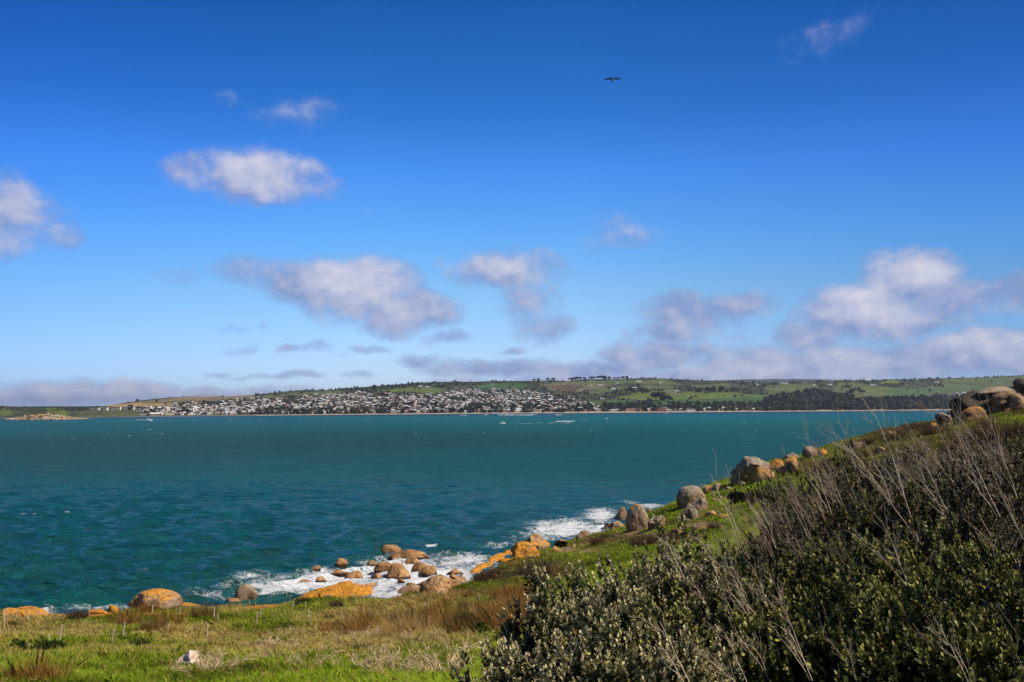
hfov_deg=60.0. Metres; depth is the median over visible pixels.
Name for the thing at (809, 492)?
leafy shrub
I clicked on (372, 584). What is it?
boulder
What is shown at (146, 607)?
brown tussock
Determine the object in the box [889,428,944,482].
dead brushwood
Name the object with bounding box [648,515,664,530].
boulder
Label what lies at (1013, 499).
leafy shrub
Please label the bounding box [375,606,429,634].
reed tussock
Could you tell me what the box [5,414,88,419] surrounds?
islet land
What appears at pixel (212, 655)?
dry stalks
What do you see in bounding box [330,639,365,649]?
dry stalks
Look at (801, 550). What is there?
dead brushwood
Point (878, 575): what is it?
leafy shrub
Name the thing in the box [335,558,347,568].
boulder
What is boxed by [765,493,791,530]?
dead brushwood
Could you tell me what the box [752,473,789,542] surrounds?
dead branch
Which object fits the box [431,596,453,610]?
reed tussock
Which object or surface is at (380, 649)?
dry stalks
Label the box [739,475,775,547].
dead branch
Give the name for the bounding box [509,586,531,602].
reed tussock
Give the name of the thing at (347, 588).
rock ledge
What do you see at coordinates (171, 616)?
brown tussock
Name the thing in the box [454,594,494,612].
reed tussock
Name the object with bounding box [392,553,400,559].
boulder
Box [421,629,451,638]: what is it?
dry stalks
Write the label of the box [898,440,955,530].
dead branch
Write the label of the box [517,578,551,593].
reed tussock
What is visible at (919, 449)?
leafy shrub
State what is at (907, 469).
dead brushwood
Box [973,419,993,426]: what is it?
brown tussock
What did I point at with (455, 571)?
boulder
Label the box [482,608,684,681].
leafy shrub
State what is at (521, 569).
brown tussock
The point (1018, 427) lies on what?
brown tussock
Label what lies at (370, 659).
dry stalks
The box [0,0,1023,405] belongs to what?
sky
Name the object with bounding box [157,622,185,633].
brown tussock
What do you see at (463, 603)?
reed tussock
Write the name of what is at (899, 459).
dead branch
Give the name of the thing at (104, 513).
sea
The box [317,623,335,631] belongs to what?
reed tussock
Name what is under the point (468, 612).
reed tussock
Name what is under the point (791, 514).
dead brushwood
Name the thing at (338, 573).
boulder
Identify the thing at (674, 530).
boulder
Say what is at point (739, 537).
dead brushwood
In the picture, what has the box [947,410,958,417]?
boulder
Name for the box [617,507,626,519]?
boulder
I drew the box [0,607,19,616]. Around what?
boulder
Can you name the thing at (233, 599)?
rock slab
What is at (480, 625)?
scrub bush
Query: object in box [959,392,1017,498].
dead branch
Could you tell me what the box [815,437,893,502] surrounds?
leafy shrub
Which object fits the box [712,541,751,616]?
dead branch
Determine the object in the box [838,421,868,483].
dead branch
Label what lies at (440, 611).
reed tussock
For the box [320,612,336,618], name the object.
reed tussock
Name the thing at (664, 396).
gum tree
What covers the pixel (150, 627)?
brown tussock
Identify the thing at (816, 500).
dead brushwood
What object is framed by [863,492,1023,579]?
leafy shrub
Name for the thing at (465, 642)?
dry stalks
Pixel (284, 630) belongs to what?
dry stalks
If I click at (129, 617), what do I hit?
brown tussock
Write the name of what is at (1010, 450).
leafy shrub
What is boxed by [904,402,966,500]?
dead branch
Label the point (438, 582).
boulder
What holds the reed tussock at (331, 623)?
on the headland ground at (562, 549)
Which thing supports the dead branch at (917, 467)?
attached to the leafy shrub at (876, 511)
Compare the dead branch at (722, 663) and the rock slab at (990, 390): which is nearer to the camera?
the dead branch at (722, 663)
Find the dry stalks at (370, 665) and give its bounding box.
[351,644,412,671]
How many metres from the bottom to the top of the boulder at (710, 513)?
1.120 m
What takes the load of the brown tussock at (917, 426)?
on the headland ground at (562, 549)
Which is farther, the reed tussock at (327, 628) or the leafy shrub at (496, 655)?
the reed tussock at (327, 628)
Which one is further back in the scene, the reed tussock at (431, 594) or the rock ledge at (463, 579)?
the rock ledge at (463, 579)
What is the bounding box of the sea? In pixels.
[0,410,948,613]
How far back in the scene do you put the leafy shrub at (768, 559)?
11.95 m
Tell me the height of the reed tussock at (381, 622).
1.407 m
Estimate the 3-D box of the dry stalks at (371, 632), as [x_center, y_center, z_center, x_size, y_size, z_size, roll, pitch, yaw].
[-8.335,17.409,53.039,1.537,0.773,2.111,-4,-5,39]
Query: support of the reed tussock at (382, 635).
on the headland ground at (562, 549)
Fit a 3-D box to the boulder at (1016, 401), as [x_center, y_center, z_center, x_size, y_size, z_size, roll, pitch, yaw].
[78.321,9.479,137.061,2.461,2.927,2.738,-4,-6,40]
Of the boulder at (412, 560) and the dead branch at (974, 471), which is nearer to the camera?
the dead branch at (974, 471)
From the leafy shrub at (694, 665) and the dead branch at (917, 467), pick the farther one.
the dead branch at (917, 467)
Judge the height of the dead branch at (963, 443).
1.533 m
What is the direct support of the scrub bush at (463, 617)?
on the headland ground at (562, 549)
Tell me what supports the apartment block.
on the hills at (955, 386)
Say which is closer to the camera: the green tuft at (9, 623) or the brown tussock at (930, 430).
the green tuft at (9, 623)
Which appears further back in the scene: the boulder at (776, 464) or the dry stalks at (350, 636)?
the boulder at (776, 464)
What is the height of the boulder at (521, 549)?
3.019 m
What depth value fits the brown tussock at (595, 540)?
91.04 m
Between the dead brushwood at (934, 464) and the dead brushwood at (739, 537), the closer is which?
the dead brushwood at (739, 537)
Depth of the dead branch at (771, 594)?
6.91 m
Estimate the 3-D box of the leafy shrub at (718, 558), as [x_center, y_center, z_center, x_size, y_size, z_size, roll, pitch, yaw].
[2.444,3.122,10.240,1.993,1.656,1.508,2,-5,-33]
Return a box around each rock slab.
[180,602,200,606]
[225,597,241,601]
[854,443,866,448]
[976,386,1023,395]
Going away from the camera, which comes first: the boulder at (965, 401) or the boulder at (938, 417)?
the boulder at (965, 401)
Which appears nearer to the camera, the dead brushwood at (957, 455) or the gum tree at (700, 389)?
the dead brushwood at (957, 455)
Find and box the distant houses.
[145,388,789,410]
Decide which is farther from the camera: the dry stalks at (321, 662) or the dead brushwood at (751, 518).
the dry stalks at (321, 662)
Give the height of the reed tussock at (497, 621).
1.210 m
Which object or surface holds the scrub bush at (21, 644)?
on the headland ground at (562, 549)
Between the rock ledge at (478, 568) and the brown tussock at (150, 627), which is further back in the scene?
the rock ledge at (478, 568)
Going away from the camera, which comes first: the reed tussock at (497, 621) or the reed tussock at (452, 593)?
the reed tussock at (497, 621)
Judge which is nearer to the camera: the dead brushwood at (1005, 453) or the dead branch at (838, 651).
the dead branch at (838, 651)
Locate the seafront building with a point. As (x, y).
(630, 409)
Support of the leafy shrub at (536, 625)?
on the headland ground at (562, 549)
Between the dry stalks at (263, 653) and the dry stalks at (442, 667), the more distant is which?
the dry stalks at (263, 653)
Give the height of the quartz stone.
0.808 m
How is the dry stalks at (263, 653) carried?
on the headland ground at (562, 549)
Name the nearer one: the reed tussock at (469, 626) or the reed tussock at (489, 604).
the reed tussock at (469, 626)
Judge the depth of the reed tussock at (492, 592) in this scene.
63.60 m
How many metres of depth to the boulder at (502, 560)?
114.41 m
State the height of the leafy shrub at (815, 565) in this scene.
1.590 m
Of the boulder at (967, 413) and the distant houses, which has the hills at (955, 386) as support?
the distant houses
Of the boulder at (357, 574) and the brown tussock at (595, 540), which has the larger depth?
the boulder at (357, 574)
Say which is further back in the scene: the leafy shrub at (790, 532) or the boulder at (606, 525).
the boulder at (606, 525)
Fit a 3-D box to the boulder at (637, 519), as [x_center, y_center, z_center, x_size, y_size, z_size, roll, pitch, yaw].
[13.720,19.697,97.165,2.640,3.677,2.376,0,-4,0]
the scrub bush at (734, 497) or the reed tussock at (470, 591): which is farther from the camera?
the scrub bush at (734, 497)
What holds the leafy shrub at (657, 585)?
on the headland ground at (562, 549)
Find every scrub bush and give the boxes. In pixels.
[7,635,43,650]
[36,638,67,649]
[450,611,482,624]
[472,622,492,634]
[553,540,567,547]
[727,488,751,505]
[737,482,778,505]
[775,462,795,474]
[821,457,839,464]
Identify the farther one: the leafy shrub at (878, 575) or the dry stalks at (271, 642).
the dry stalks at (271, 642)
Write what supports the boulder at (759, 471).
on the headland ground at (562, 549)
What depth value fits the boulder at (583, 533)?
108.95 m
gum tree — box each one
[650,391,664,400]
[659,394,670,400]
[695,387,703,392]
[849,387,860,393]
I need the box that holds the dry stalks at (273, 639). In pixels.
[260,634,285,644]
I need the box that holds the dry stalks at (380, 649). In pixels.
[361,643,396,655]
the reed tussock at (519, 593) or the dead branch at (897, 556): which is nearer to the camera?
the dead branch at (897, 556)
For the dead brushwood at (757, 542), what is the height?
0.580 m
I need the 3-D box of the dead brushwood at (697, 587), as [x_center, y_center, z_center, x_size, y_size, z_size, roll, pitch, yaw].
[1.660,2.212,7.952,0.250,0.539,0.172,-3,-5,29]
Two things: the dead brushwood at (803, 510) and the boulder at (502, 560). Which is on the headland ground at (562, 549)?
the dead brushwood at (803, 510)
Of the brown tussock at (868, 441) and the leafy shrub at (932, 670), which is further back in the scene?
the brown tussock at (868, 441)
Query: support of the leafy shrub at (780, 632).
on the headland ground at (562, 549)
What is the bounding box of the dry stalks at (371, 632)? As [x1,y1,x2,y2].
[359,625,383,637]
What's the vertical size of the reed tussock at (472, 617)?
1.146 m
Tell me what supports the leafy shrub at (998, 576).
on the headland ground at (562, 549)
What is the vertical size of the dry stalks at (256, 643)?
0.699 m
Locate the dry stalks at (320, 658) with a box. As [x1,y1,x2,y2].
[290,648,349,663]
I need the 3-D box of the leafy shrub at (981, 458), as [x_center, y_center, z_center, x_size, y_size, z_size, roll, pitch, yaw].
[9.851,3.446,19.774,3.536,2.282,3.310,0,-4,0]
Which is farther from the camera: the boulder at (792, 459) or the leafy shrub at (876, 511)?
the boulder at (792, 459)
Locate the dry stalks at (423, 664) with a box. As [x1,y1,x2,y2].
[396,648,465,673]
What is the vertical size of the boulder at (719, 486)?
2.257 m
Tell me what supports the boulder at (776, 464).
on the headland ground at (562, 549)
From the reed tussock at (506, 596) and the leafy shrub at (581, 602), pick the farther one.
the reed tussock at (506, 596)
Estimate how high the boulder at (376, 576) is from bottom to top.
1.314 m
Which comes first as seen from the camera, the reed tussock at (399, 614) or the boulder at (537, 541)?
the reed tussock at (399, 614)
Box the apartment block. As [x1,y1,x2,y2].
[111,407,121,409]
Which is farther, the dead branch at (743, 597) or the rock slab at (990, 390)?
the rock slab at (990, 390)
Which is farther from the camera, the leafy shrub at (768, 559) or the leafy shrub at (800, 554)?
the leafy shrub at (768, 559)
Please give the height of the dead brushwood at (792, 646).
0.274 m
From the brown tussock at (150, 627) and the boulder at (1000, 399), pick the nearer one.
the brown tussock at (150, 627)
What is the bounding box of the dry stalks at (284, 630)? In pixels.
[266,625,306,634]
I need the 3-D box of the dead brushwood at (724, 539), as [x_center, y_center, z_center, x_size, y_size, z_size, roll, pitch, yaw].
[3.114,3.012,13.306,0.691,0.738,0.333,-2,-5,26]
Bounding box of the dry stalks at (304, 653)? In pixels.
[280,649,322,657]
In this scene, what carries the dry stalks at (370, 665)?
on the headland ground at (562, 549)
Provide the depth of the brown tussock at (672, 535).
74.73 m
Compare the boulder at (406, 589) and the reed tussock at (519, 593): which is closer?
the reed tussock at (519, 593)
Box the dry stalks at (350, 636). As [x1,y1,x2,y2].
[332,631,364,641]
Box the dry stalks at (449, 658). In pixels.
[413,640,485,673]
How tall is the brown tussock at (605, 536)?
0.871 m
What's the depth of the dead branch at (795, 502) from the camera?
11.90 m
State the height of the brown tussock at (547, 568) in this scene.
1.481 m
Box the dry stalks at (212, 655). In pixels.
[202,648,221,659]
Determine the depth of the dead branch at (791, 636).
5.53 m
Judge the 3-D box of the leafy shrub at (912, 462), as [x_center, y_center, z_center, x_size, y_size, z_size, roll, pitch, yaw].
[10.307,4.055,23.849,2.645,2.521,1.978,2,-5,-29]
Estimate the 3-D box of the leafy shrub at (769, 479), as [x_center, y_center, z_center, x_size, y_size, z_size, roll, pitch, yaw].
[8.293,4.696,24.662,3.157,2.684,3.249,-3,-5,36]
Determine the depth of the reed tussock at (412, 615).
52.89 m
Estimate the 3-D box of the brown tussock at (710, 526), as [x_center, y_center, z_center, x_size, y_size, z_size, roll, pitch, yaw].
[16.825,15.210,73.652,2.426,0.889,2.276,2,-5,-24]
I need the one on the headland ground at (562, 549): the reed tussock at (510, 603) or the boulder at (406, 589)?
the reed tussock at (510, 603)
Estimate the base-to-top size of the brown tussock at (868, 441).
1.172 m
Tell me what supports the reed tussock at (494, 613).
on the headland ground at (562, 549)
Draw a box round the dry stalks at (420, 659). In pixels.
[377,642,446,670]
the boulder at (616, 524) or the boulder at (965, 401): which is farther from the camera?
the boulder at (965, 401)
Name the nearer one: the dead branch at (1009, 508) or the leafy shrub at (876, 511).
the dead branch at (1009, 508)
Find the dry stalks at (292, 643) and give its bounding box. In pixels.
[277,638,304,648]
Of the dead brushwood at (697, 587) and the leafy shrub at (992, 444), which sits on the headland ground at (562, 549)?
the leafy shrub at (992, 444)
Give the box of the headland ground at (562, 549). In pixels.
[0,411,1023,681]
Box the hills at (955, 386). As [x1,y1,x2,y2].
[0,375,1023,417]
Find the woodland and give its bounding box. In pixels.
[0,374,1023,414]
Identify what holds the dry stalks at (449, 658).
on the headland ground at (562, 549)
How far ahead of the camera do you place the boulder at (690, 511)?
89.64 m
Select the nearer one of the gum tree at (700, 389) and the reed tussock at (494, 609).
the reed tussock at (494, 609)
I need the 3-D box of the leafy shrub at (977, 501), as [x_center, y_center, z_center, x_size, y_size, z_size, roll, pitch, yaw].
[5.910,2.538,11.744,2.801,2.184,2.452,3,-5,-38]
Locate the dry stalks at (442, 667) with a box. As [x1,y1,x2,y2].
[426,656,459,672]
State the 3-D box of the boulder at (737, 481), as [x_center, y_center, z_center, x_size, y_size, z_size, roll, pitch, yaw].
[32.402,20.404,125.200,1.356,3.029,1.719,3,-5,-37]
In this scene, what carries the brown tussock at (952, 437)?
on the headland ground at (562, 549)
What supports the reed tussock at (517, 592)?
on the headland ground at (562, 549)
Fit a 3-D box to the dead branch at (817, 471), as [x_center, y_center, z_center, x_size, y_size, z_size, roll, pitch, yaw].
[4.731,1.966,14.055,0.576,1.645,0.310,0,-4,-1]
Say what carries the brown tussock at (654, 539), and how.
on the headland ground at (562, 549)
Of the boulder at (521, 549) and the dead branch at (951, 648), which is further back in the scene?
the boulder at (521, 549)
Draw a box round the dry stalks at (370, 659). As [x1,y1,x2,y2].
[347,645,401,669]
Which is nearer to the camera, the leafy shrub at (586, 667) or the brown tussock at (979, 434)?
the leafy shrub at (586, 667)
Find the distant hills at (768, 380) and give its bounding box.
[716,379,840,381]
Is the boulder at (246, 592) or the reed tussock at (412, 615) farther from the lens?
the boulder at (246, 592)
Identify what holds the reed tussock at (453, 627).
on the headland ground at (562, 549)
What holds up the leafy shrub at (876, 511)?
on the headland ground at (562, 549)
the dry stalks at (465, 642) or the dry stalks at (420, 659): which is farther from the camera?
the dry stalks at (465, 642)
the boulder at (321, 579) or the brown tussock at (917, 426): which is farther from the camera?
the brown tussock at (917, 426)
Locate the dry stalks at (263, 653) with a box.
[249,645,287,657]
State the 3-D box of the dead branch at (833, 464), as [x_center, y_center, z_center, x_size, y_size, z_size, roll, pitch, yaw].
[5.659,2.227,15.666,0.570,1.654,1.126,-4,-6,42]
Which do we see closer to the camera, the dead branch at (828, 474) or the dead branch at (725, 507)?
the dead branch at (725, 507)
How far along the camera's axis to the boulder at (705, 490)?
128.09 m
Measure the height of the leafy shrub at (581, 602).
1.535 m
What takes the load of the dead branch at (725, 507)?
on the headland ground at (562, 549)
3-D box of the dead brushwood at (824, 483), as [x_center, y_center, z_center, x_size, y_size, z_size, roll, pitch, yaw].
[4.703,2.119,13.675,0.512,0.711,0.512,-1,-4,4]
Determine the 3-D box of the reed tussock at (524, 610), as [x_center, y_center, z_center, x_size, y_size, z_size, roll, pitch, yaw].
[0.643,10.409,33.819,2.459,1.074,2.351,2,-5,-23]
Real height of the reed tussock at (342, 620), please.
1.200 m
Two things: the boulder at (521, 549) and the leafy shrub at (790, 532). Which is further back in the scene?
the boulder at (521, 549)
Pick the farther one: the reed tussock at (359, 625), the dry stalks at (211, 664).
the reed tussock at (359, 625)
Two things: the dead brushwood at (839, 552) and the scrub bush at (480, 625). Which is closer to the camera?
the dead brushwood at (839, 552)
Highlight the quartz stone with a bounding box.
[177,650,199,663]
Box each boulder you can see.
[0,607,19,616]
[17,606,48,616]
[87,609,107,613]
[108,605,117,611]
[127,588,182,609]
[235,584,257,599]
[312,565,320,570]
[315,576,325,581]
[332,570,349,576]
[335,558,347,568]
[344,570,363,578]
[365,582,376,586]
[367,560,376,565]
[371,573,382,578]
[374,561,390,572]
[381,544,400,554]
[385,563,410,579]
[387,549,428,559]
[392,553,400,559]
[398,585,419,593]
[405,556,418,563]
[411,561,426,571]
[419,574,456,593]
[420,565,436,577]
[446,568,462,574]
[449,574,462,581]
[497,558,511,562]
[510,541,538,559]
[526,534,549,548]
[575,530,589,538]
[603,523,609,528]
[609,521,624,529]
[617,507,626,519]
[625,504,648,531]
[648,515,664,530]
[668,528,681,533]
[676,485,705,509]
[680,503,697,521]
[691,498,708,511]
[702,485,712,492]
[705,510,717,516]
[712,483,723,490]
[730,456,770,483]
[734,476,744,485]
[750,467,775,482]
[771,459,783,470]
[781,452,798,460]
[784,456,797,469]
[802,446,816,457]
[818,449,827,456]
[875,447,883,452]
[934,412,951,421]
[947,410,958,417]
[949,390,991,415]
[958,406,985,420]
[983,407,991,413]
[985,404,1009,413]
[989,390,1014,407]
[1009,393,1023,409]
[1013,378,1023,393]
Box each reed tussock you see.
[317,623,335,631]
[319,614,343,628]
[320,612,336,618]
[333,613,357,624]
[336,610,377,633]
[347,604,384,624]
[366,614,403,631]
[367,620,405,638]
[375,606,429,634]
[384,609,417,622]
[385,603,437,629]
[399,609,453,630]
[408,596,471,625]
[417,605,437,616]
[419,595,437,601]
[421,589,444,598]
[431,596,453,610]
[431,607,478,633]
[439,604,469,618]
[442,595,457,602]
[448,587,466,595]
[450,605,481,623]
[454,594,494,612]
[455,598,471,607]
[455,615,493,634]
[461,588,475,595]
[462,604,498,624]
[470,594,514,613]
[475,593,525,628]
[476,603,526,637]
[481,593,523,607]
[484,584,512,598]
[487,601,525,625]
[488,594,529,612]
[490,586,524,604]
[500,581,524,593]
[503,585,547,606]
[503,600,526,620]
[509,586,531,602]
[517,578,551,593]
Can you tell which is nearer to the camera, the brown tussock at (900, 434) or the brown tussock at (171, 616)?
the brown tussock at (171, 616)
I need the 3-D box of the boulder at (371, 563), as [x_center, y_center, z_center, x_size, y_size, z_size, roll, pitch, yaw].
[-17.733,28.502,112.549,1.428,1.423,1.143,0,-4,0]
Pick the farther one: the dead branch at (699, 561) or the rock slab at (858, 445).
the rock slab at (858, 445)
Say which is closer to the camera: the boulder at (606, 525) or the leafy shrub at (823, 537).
the leafy shrub at (823, 537)
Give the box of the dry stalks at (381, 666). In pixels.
[362,652,422,673]
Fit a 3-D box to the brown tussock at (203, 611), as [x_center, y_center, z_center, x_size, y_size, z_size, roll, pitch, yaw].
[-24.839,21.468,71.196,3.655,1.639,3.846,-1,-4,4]
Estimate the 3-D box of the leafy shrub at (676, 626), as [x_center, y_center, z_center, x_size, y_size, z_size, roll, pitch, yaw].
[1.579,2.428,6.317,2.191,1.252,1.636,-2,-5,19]
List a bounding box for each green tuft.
[2,620,20,627]
[126,637,150,645]
[294,594,311,603]
[346,641,373,649]
[400,635,430,645]
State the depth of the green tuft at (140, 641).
52.63 m
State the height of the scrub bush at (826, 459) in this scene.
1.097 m
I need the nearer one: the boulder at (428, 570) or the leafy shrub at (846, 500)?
the leafy shrub at (846, 500)
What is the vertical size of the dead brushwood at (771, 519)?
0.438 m
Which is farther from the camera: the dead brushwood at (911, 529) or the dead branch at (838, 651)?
the dead brushwood at (911, 529)
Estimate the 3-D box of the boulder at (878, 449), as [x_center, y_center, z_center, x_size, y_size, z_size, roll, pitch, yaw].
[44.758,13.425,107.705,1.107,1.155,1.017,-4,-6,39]
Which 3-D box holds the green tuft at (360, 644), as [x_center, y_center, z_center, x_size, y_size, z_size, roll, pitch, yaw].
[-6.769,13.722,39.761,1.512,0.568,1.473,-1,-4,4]
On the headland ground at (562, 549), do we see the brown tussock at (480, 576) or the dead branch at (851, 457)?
the brown tussock at (480, 576)
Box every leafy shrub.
[447,635,550,681]
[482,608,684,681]
[492,546,576,666]
[519,551,714,655]
[548,583,764,681]
[552,539,785,644]
[596,514,765,603]
[613,592,807,681]
[621,538,830,643]
[671,534,830,592]
[688,536,764,617]
[695,576,934,681]
[735,503,827,568]
[741,463,856,550]
[744,527,961,643]
[747,555,999,681]
[749,491,912,569]
[753,436,882,550]
[782,523,929,584]
[796,512,1022,662]
[811,478,961,563]
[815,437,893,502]
[816,454,954,544]
[838,448,1023,550]
[846,431,1019,520]
[848,549,1023,681]
[854,444,933,499]
[857,512,1023,641]
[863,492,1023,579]
[868,439,970,471]
[868,445,1023,501]
[899,450,1023,543]
[932,439,1023,518]
[946,422,1023,464]
[971,434,1023,495]
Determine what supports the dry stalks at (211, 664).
on the headland ground at (562, 549)
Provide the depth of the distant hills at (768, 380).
8097.59 m
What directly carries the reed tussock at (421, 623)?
on the headland ground at (562, 549)
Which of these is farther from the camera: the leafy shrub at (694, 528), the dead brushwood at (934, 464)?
the dead brushwood at (934, 464)
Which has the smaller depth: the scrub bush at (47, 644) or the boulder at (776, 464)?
the scrub bush at (47, 644)
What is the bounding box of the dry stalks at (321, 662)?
[294,657,340,668]
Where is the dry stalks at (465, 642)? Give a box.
[441,636,498,651]
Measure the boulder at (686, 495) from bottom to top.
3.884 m
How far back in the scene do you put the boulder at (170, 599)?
76.93 m
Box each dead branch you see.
[633,608,689,681]
[647,528,683,577]
[684,534,721,583]
[689,624,746,681]
[705,448,741,552]
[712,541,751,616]
[715,560,764,620]
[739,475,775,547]
[746,561,788,621]
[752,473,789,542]
[771,578,812,680]
[782,448,810,539]
[795,413,831,513]
[796,427,847,513]
[811,420,856,504]
[819,614,856,679]
[820,376,918,540]
[838,410,893,503]
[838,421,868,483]
[846,500,905,585]
[883,398,918,510]
[890,422,939,511]
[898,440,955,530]
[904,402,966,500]
[924,600,970,681]
[937,372,984,495]
[942,372,1001,483]
[952,402,999,516]
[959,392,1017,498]
[973,450,1022,538]
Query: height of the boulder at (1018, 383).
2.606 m
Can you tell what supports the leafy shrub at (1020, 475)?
on the headland ground at (562, 549)
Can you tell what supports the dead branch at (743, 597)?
attached to the leafy shrub at (676, 626)
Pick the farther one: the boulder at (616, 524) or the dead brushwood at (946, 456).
the boulder at (616, 524)
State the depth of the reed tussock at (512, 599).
50.61 m
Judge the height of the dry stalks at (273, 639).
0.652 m
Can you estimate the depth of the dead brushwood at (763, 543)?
11.69 m
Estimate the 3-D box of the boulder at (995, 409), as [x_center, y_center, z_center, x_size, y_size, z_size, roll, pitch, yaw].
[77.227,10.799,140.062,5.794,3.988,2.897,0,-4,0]
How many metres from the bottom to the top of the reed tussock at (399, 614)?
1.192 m
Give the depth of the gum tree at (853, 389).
4281.39 m
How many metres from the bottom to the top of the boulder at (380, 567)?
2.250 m
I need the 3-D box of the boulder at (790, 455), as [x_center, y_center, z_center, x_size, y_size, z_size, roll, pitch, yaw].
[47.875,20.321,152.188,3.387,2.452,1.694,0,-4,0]
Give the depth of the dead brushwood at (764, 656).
5.78 m
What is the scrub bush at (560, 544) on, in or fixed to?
on the headland ground at (562, 549)
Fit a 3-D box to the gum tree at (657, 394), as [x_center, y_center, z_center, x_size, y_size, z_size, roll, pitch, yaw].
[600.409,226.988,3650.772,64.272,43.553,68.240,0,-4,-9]
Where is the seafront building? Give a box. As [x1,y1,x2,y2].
[625,408,639,410]
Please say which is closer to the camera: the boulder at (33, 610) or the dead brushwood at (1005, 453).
the dead brushwood at (1005, 453)
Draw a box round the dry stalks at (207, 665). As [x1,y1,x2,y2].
[190,647,256,669]
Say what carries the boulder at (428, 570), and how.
in the sea
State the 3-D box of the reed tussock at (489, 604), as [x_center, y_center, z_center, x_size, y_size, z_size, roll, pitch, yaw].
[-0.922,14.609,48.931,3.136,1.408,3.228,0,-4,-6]
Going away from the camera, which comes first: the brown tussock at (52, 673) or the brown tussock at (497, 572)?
the brown tussock at (52, 673)
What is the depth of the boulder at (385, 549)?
119.95 m
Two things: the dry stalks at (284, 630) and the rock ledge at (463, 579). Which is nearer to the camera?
the dry stalks at (284, 630)
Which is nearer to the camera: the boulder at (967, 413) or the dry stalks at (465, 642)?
the dry stalks at (465, 642)
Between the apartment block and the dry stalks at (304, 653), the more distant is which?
the apartment block
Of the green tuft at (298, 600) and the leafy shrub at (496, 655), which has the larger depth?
the green tuft at (298, 600)
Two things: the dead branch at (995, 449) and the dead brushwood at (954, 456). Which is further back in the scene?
the dead brushwood at (954, 456)
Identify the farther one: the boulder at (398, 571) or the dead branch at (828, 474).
the boulder at (398, 571)
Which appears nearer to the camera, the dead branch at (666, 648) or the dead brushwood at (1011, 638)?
the dead branch at (666, 648)
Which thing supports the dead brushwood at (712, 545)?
attached to the leafy shrub at (768, 559)
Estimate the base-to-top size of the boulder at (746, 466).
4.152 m
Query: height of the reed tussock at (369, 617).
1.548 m
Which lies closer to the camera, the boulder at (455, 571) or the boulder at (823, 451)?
the boulder at (455, 571)
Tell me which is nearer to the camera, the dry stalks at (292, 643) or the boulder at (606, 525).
the dry stalks at (292, 643)
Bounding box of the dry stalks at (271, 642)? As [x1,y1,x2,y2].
[256,635,278,646]
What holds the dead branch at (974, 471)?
on the headland ground at (562, 549)
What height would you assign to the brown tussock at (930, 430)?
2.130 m
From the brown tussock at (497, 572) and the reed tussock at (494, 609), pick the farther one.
the brown tussock at (497, 572)
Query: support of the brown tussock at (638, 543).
on the headland ground at (562, 549)
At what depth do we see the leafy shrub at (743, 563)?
8.14 m
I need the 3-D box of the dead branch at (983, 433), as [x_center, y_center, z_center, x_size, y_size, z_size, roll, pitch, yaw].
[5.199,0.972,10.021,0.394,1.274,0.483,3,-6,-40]
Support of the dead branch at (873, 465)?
attached to the leafy shrub at (876, 511)
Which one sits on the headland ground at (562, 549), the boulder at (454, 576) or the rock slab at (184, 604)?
the boulder at (454, 576)
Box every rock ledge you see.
[295,581,373,599]
[452,574,465,584]
[470,550,511,572]
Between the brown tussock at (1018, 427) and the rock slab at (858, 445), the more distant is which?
the rock slab at (858, 445)
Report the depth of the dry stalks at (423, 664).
21.89 m
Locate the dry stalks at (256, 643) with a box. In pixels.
[242,634,272,646]
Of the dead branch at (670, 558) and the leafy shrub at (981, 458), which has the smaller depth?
the dead branch at (670, 558)
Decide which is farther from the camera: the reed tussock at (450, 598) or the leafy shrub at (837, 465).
the reed tussock at (450, 598)
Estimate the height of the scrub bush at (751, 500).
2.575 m
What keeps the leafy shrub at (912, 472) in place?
on the headland ground at (562, 549)
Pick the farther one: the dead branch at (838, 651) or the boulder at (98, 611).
the boulder at (98, 611)
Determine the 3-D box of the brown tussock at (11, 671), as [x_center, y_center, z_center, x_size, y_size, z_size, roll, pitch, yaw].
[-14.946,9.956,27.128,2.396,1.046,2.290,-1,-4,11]
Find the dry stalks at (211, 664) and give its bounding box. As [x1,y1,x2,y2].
[167,646,256,673]
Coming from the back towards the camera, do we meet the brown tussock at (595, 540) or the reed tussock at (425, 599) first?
the brown tussock at (595, 540)
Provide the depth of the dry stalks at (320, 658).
31.22 m
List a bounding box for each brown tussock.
[0,647,59,679]
[8,653,81,679]
[63,608,91,619]
[108,604,146,623]
[134,598,161,612]
[135,612,172,631]
[147,607,187,624]
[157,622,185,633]
[181,600,222,617]
[325,598,344,607]
[468,570,496,581]
[483,567,504,576]
[514,563,530,573]
[515,560,556,576]
[587,535,604,543]
[598,533,610,539]
[625,534,652,547]
[642,532,666,543]
[662,531,684,539]
[704,519,724,528]
[862,438,875,443]
[885,429,910,439]
[898,419,928,431]
[914,423,950,435]
[937,428,976,446]
[952,419,1017,442]
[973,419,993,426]
[986,417,1023,438]
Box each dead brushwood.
[682,561,709,618]
[697,532,724,557]
[705,521,737,555]
[715,516,749,558]
[725,609,768,678]
[727,489,764,545]
[727,550,749,610]
[736,559,767,606]
[742,521,770,561]
[745,505,770,529]
[746,511,772,556]
[760,512,779,531]
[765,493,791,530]
[767,490,810,540]
[770,473,814,529]
[777,526,804,562]
[782,619,806,665]
[794,480,824,518]
[801,460,836,502]
[811,528,857,578]
[885,513,925,549]
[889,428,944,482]
[896,460,920,490]
[914,432,969,481]
[914,610,942,653]
[917,438,947,493]
[925,434,982,482]
[941,433,971,481]
[985,448,1017,473]
[987,441,1018,472]
[988,605,1022,669]
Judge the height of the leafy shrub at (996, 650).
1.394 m

